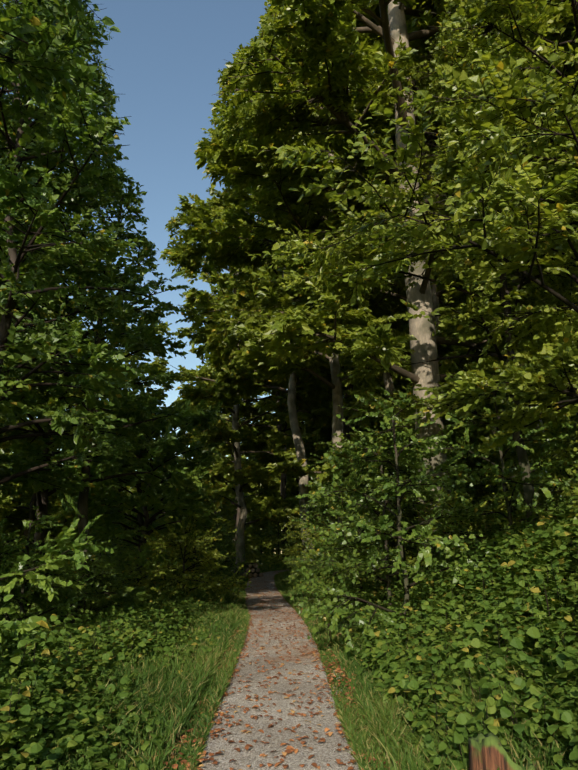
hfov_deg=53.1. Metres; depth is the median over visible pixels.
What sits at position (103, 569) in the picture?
shrub
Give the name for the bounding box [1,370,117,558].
tree
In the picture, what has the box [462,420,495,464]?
tree
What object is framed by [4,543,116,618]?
shrub
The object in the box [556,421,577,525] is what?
shrub
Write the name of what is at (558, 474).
shrub
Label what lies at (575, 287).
tree
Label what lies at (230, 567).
shrub
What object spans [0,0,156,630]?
beech tree
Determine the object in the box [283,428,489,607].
shrub
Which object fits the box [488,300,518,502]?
tree
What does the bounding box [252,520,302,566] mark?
shrub
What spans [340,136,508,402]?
tree
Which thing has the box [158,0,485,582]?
beech tree
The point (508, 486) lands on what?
shrub
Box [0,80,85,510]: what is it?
tree
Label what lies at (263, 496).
tree
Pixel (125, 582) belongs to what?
shrub
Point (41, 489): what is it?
beech tree
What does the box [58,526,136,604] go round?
shrub
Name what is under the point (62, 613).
shrub
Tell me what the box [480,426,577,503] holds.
shrub
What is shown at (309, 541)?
shrub
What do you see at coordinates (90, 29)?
beech tree
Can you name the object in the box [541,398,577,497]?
shrub
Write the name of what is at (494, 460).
shrub
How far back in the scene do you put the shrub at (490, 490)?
17.56 m
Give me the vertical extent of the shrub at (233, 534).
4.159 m
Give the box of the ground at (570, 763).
[15,555,577,769]
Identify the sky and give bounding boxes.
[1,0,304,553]
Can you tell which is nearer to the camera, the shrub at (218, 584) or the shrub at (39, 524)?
the shrub at (39, 524)
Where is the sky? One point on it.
(166, 56)
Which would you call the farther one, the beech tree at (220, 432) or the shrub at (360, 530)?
the beech tree at (220, 432)
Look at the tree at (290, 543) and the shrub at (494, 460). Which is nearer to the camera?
the shrub at (494, 460)
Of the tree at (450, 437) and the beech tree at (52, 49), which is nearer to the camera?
the beech tree at (52, 49)
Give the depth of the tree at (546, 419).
52.48 m
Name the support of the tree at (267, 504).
on the ground at (570, 763)
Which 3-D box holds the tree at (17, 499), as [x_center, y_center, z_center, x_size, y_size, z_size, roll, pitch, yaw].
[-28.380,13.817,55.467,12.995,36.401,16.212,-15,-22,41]
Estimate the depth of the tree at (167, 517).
66.11 m
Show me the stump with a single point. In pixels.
(488, 750)
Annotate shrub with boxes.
[0,506,114,636]
[0,550,83,630]
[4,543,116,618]
[9,549,132,622]
[25,554,136,627]
[32,568,113,614]
[38,579,115,625]
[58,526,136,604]
[86,573,152,602]
[88,555,162,615]
[91,515,165,589]
[104,509,201,589]
[124,532,208,593]
[132,513,250,604]
[143,511,235,584]
[159,536,226,578]
[187,520,253,577]
[195,520,248,564]
[196,527,240,573]
[201,518,234,565]
[245,525,279,563]
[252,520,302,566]
[258,509,314,567]
[258,544,284,562]
[278,529,331,571]
[282,497,323,542]
[282,522,321,555]
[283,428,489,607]
[283,456,417,593]
[284,443,394,581]
[285,506,334,556]
[290,378,527,658]
[291,503,377,548]
[292,515,376,573]
[312,480,416,572]
[314,432,473,580]
[319,413,516,547]
[327,621,356,639]
[362,468,466,526]
[387,487,495,567]
[388,430,516,544]
[407,457,515,521]
[412,352,577,570]
[450,426,560,536]
[455,458,524,508]
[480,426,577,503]
[482,442,577,526]
[482,465,522,511]
[493,482,524,510]
[515,428,577,503]
[529,452,577,496]
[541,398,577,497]
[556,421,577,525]
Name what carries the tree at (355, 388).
on the ground at (570, 763)
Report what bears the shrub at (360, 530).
on the ground at (570, 763)
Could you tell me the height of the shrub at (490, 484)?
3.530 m
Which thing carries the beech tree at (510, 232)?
on the ground at (570, 763)
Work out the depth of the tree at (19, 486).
39.89 m
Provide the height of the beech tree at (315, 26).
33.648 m
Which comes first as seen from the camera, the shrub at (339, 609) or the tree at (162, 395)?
the shrub at (339, 609)
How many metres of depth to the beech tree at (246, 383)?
28.27 m
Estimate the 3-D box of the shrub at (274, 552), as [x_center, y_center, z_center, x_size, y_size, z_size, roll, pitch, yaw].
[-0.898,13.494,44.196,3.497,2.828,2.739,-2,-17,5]
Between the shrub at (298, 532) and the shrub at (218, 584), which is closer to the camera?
the shrub at (218, 584)
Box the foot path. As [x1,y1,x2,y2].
[183,570,359,769]
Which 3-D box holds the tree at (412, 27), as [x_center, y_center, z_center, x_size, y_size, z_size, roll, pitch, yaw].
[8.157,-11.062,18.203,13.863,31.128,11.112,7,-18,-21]
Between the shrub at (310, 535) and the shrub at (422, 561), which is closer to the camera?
the shrub at (422, 561)
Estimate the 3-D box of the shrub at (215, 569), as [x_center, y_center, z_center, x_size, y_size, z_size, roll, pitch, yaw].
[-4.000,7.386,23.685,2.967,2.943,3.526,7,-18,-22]
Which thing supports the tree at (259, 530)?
on the ground at (570, 763)
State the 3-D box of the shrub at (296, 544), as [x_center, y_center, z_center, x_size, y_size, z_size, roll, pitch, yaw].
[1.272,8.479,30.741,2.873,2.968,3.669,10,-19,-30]
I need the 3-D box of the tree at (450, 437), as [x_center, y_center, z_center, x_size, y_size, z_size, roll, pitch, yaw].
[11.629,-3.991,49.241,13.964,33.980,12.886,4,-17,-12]
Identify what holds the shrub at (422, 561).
on the ground at (570, 763)
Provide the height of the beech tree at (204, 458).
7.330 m
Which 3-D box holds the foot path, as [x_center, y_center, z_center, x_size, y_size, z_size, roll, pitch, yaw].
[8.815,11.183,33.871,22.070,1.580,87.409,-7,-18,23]
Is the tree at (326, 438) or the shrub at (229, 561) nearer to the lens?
the shrub at (229, 561)
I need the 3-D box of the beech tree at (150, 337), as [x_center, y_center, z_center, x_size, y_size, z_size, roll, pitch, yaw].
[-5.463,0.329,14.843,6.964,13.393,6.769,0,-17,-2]
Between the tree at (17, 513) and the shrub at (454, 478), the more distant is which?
the tree at (17, 513)
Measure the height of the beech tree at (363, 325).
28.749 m
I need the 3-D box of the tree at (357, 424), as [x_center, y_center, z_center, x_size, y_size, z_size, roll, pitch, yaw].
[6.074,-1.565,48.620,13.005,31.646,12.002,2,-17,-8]
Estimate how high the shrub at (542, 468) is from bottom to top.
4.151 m
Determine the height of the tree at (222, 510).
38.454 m
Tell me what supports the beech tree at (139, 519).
on the ground at (570, 763)
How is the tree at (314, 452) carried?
on the ground at (570, 763)
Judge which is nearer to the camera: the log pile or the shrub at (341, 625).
the shrub at (341, 625)
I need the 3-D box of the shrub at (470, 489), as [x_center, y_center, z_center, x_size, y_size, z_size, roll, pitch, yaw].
[3.171,2.959,14.568,5.323,4.305,4.168,11,-20,-33]
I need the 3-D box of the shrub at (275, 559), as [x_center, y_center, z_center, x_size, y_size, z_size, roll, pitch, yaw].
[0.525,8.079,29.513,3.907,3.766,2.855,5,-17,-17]
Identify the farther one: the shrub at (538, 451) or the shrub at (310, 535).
the shrub at (310, 535)
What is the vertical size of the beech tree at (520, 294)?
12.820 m
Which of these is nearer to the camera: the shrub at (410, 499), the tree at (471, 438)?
the shrub at (410, 499)
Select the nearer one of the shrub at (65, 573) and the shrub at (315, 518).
the shrub at (65, 573)
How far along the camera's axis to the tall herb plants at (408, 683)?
5.92 m
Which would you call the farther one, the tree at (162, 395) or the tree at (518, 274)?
the tree at (162, 395)
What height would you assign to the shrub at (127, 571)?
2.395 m
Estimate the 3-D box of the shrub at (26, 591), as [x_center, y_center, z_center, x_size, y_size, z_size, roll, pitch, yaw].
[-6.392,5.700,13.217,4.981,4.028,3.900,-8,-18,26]
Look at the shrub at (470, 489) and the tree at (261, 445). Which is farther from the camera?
the tree at (261, 445)
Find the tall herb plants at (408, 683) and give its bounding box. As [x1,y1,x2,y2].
[0,500,577,769]
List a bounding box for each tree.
[0,0,120,368]
[0,0,120,642]
[0,0,135,381]
[0,0,149,494]
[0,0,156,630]
[0,0,164,649]
[0,55,191,619]
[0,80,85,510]
[0,148,211,632]
[0,258,131,609]
[0,268,74,514]
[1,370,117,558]
[2,445,62,553]
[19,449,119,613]
[54,305,181,560]
[61,386,211,586]
[69,394,224,585]
[96,458,172,560]
[129,474,187,568]
[134,430,226,550]
[148,90,332,572]
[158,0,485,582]
[167,30,380,556]
[169,454,248,546]
[173,266,287,560]
[182,395,280,570]
[186,492,254,559]
[202,0,577,584]
[202,194,332,557]
[213,455,261,557]
[230,80,390,517]
[237,151,442,494]
[239,372,354,547]
[244,0,576,528]
[245,462,313,561]
[246,0,577,456]
[246,391,287,553]
[247,420,300,532]
[266,421,323,546]
[271,62,474,520]
[277,416,383,510]
[280,0,577,527]
[315,394,404,454]
[316,410,403,490]
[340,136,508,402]
[341,300,472,413]
[355,0,577,420]
[356,0,577,414]
[365,20,573,497]
[368,418,453,427]
[377,421,474,447]
[382,395,465,441]
[440,277,577,462]
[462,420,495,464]
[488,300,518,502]
[507,276,564,489]
[520,0,577,126]
[535,248,576,306]
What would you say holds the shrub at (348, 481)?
on the ground at (570, 763)
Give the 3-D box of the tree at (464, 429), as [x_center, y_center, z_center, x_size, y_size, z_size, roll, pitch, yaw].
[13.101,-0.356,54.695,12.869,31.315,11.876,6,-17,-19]
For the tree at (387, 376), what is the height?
28.110 m
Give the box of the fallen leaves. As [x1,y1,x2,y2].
[147,570,410,769]
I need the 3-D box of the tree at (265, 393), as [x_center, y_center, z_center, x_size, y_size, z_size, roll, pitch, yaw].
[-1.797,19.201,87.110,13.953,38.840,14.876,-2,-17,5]
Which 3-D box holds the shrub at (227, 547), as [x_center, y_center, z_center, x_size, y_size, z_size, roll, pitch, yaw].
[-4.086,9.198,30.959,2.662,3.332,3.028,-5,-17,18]
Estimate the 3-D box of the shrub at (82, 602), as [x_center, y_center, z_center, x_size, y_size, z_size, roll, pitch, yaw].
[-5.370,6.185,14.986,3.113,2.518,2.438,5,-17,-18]
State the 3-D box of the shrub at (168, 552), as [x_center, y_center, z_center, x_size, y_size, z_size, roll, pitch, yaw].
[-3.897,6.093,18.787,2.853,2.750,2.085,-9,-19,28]
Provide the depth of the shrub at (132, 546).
22.28 m
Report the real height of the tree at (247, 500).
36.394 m
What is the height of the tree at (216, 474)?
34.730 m
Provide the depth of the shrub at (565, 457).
13.58 m
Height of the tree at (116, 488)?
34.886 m
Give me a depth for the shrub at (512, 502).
18.62 m
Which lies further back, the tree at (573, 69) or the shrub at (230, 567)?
the shrub at (230, 567)
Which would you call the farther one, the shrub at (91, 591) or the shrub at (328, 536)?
the shrub at (328, 536)
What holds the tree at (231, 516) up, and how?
on the ground at (570, 763)
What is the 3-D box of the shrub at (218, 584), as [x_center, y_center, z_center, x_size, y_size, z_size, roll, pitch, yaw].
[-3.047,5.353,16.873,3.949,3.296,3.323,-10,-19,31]
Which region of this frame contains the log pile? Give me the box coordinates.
[237,563,262,576]
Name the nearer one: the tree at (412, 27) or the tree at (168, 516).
the tree at (412, 27)
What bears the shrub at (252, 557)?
on the ground at (570, 763)
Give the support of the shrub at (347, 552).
on the ground at (570, 763)
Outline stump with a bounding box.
[468,732,540,769]
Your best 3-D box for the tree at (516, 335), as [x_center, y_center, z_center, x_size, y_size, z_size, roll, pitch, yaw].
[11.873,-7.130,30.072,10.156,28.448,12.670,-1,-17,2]
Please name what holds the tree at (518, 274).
on the ground at (570, 763)
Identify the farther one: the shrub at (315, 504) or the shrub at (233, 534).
the shrub at (233, 534)
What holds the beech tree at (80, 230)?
on the ground at (570, 763)
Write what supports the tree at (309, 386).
on the ground at (570, 763)
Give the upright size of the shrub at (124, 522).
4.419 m
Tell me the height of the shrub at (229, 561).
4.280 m
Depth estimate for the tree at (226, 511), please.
69.55 m
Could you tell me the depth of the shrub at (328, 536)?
18.27 m
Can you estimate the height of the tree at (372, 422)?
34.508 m
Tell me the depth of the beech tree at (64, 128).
8.67 m
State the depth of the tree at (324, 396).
33.15 m
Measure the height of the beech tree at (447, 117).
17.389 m
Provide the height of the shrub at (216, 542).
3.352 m
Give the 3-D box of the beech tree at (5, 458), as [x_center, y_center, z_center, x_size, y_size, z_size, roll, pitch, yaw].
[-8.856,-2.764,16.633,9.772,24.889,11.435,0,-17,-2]
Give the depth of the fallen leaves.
6.48 m
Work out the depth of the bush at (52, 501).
58.83 m
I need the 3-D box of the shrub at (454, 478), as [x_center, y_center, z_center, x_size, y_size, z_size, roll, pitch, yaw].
[4.593,3.193,16.508,3.737,4.112,3.285,-6,-18,21]
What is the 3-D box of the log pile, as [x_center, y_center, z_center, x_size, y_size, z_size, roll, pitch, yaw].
[-2.193,10.030,31.382,1.072,0.735,1.990,6,-17,-18]

